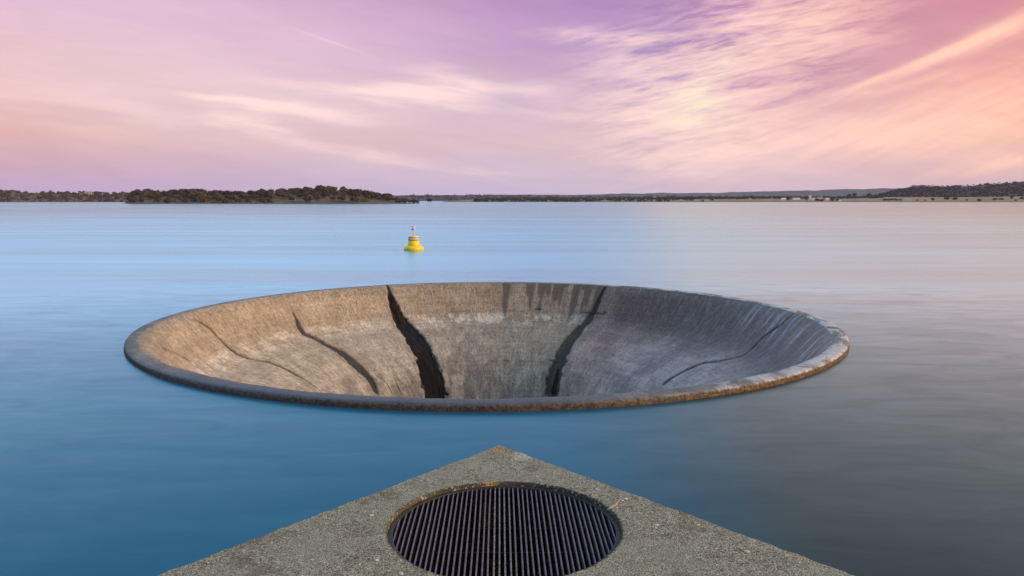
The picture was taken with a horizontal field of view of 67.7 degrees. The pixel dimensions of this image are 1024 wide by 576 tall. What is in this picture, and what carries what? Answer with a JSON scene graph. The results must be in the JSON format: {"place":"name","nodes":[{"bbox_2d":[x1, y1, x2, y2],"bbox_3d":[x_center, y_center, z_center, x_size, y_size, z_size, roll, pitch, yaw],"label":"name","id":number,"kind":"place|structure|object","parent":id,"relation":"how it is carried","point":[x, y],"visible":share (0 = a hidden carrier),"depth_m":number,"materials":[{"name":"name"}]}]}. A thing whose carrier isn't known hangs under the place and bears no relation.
{"place":"outdoors","nodes":[
{"label":"outdoors","id":0,"kind":"place"},
{"bbox_2d":[0,191,161,201],"bbox_3d":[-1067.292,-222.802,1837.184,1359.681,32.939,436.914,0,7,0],"label":"shore","id":1,"kind":"structure","parent":0,"point":[57,200],"depth_m":1703.83,"materials":[{"name":"green plant"}]},
{"bbox_2d":[0,189,249,201],"bbox_3d":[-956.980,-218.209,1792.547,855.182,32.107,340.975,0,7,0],"label":"shore scrub","id":2,"kind":"object","parent":1,"relation":"on","point":[48,197],"visible":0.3,"depth_m":1750.82,"materials":[{"name":"green plant"}]},
{"bbox_2d":[122,190,419,203],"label":"headland","id":3,"kind":"structure","parent":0,"point":[300,200],"depth_m":1025.78,"materials":[{"name":"green plant"}]},
{"bbox_2d":[126,195,136,200],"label":"oak tree","id":4,"kind":"object","parent":3,"relation":"on","point":[128,198],"visible":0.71,"depth_m":1044.21,"materials":[{"name":"green plant"}]},
{"bbox_2d":[139,190,150,196],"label":"oak tree","id":5,"kind":"object","parent":3,"relation":"on","point":[144,193],"visible":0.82,"depth_m":1075.17,"materials":[{"name":"green plant"}]},
{"bbox_2d":[126,195,273,202],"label":"headland undergrowth","id":6,"kind":"object","parent":3,"relation":"on","point":[212,199],"visible":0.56,"depth_m":1028.15,"materials":[{"name":"green plant"}]},
{"bbox_2d":[196,192,205,197],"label":"oak tree","id":7,"kind":"object","parent":3,"relation":"on","point":[200,194],"visible":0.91,"depth_m":1053.23,"materials":[{"name":"green plant"}]},
{"bbox_2d":[199,197,208,202],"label":"waterside tree","id":8,"kind":"object","parent":3,"relation":"on","point":[204,199],"visible":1,"depth_m":1015.75,"materials":[{"name":"green plant"}]},
{"bbox_2d":[216,190,224,195],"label":"oak tree","id":9,"kind":"object","parent":3,"relation":"on","point":[221,192],"visible":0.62,"depth_m":1101.24,"materials":[{"name":"green plant"}]},
{"bbox_2d":[250,194,258,198],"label":"oak tree","id":10,"kind":"object","parent":3,"relation":"on","point":[254,196],"visible":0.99,"depth_m":1050.31,"materials":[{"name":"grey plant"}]},
{"bbox_2d":[263,191,272,196],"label":"oak tree","id":11,"kind":"object","parent":3,"relation":"on","point":[266,193],"visible":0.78,"depth_m":1059.61,"materials":[{"name":"green plant"}]},
{"bbox_2d":[275,191,283,196],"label":"oak tree","id":12,"kind":"object","parent":3,"relation":"on","point":[278,193],"visible":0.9,"depth_m":1067.23,"materials":[{"name":"green plant"}]},
{"bbox_2d":[280,193,290,197],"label":"oak tree","id":13,"kind":"object","parent":3,"relation":"on","point":[285,195],"visible":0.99,"depth_m":1044.38,"materials":[{"name":"green plant"}]},
{"bbox_2d":[302,195,311,201],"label":"oak tree","id":14,"kind":"object","parent":3,"relation":"on","point":[307,198],"visible":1,"depth_m":1010.01,"materials":[{"name":"green plant"}]},
{"bbox_2d":[320,192,329,196],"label":"oak tree","id":15,"kind":"object","parent":3,"relation":"on","point":[323,194],"visible":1,"depth_m":1044.17,"materials":[{"name":"green plant"}]},
{"bbox_2d":[320,187,330,191],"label":"oak tree","id":16,"kind":"object","parent":3,"relation":"on","point":[323,189],"visible":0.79,"depth_m":1087.09,"materials":[{"name":"green plant"}]},
{"bbox_2d":[337,195,346,200],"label":"oak tree","id":17,"kind":"object","parent":3,"relation":"on","point":[342,197],"visible":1,"depth_m":1017.59,"materials":[{"name":"green plant"}]},
{"bbox_2d":[339,188,346,193],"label":"oak tree","id":18,"kind":"object","parent":3,"relation":"on","point":[341,190],"visible":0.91,"depth_m":1083.40,"materials":[{"name":"green plant"}]},
{"bbox_2d":[349,196,358,202],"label":"oak tree","id":19,"kind":"object","parent":3,"relation":"on","point":[354,198],"visible":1,"depth_m":1006.06,"materials":[{"name":"green plant"}]},
{"bbox_2d":[350,192,358,195],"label":"oak tree","id":20,"kind":"object","parent":3,"relation":"on","point":[353,194],"visible":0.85,"depth_m":1046.80,"materials":[{"name":"green plant"}]},
{"bbox_2d":[0,201,1023,575],"bbox_3d":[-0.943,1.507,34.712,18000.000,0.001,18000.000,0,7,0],"label":"water","id":21,"kind":"structure","parent":0,"point":[890,443],"depth_m":21.01,"materials":[{"name":"blue liquid"}]},
{"bbox_2d":[404,225,423,250],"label":"marker buoy","id":22,"kind":"object","parent":21,"relation":"on","point":[413,243],"visible":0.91,"depth_m":82.69,"materials":[{"name":"yellow plastic"}]},
{"bbox_2d":[124,282,849,411],"bbox_3d":[-0.943,7.540,35.411,29.873,12.605,29.873,0,7,0],"label":"bellmouth spillway","id":23,"kind":"object","parent":21,"relation":"in","point":[488,346],"visible":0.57,"depth_m":41.03,"materials":[{"name":"concrete"}]},
{"bbox_2d":[157,446,853,575],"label":"concrete platform","id":24,"kind":"structure","parent":21,"relation":"in","point":[349,539],"depth_m":3.71,"materials":[{"name":"grey concrete"}]},
{"bbox_2d":[388,486,620,575],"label":"drain grate","id":25,"kind":"object","parent":24,"relation":"in","point":[414,511],"visible":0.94,"depth_m":3.82,"materials":[{"name":"metal"}]},
{"bbox_2d":[0,0,1023,194],"label":"sky","id":26,"kind":"structure","parent":0,"point":[394,97],"materials":[{"name":"pink"}]},
{"bbox_2d":[393,195,771,200],"bbox_3d":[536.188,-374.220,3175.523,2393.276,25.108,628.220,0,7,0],"label":"hills","id":27,"kind":"structure","parent":0,"point":[447,199],"depth_m":3171.59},
{"bbox_2d":[405,194,858,200],"bbox_3d":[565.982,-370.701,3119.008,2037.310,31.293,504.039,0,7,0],"label":"hill scrub","id":28,"kind":"object","parent":27,"relation":"on","point":[448,196],"visible":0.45,"depth_m":3211.30,"materials":[{"name":"green plant"}]},
{"bbox_2d":[393,188,897,196],"bbox_3d":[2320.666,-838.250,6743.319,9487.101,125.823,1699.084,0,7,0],"label":"hills","id":29,"kind":"structure","parent":0,"point":[839,192],"depth_m":6708.57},
{"bbox_2d":[443,196,1023,201],"bbox_3d":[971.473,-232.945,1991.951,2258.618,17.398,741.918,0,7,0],"label":"shore","id":30,"kind":"structure","parent":0,"point":[962,199],"depth_m":1780.62,"materials":[{"name":"brown soil"}]},
{"bbox_2d":[473,196,756,201],"bbox_3d":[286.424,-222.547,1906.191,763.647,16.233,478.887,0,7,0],"label":"shore scrub","id":31,"kind":"object","parent":30,"relation":"on","point":[514,199],"visible":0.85,"depth_m":1806.86,"materials":[{"name":"green plant"}]},
{"bbox_2d":[633,195,883,198],"bbox_3d":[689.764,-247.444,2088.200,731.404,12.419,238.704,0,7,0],"label":"field edge scrub","id":32,"kind":"object","parent":30,"relation":"on","point":[800,197],"visible":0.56,"depth_m":2050.95,"materials":[{"name":"green plant"}]},
{"bbox_2d":[901,198,911,200],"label":"shed","id":33,"kind":"structure","parent":30,"relation":"on","point":[906,199],"depth_m":1743.90,"materials":[{"name":"white"}]},
{"bbox_2d":[887,183,1023,196],"bbox_3d":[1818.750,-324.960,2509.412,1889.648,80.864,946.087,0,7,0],"label":"wooded hill","id":34,"kind":"structure","parent":0,"point":[982,187],"depth_m":2388.81,"materials":[{"name":"green plant"}]},
{"bbox_2d":[853,181,1023,197],"bbox_3d":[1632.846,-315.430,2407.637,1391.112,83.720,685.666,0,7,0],"label":"hill forest","id":35,"kind":"object","parent":34,"relation":"on","point":[932,190],"visible":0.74,"depth_m":2393.98,"materials":[{"name":"green plant"}]}
]}

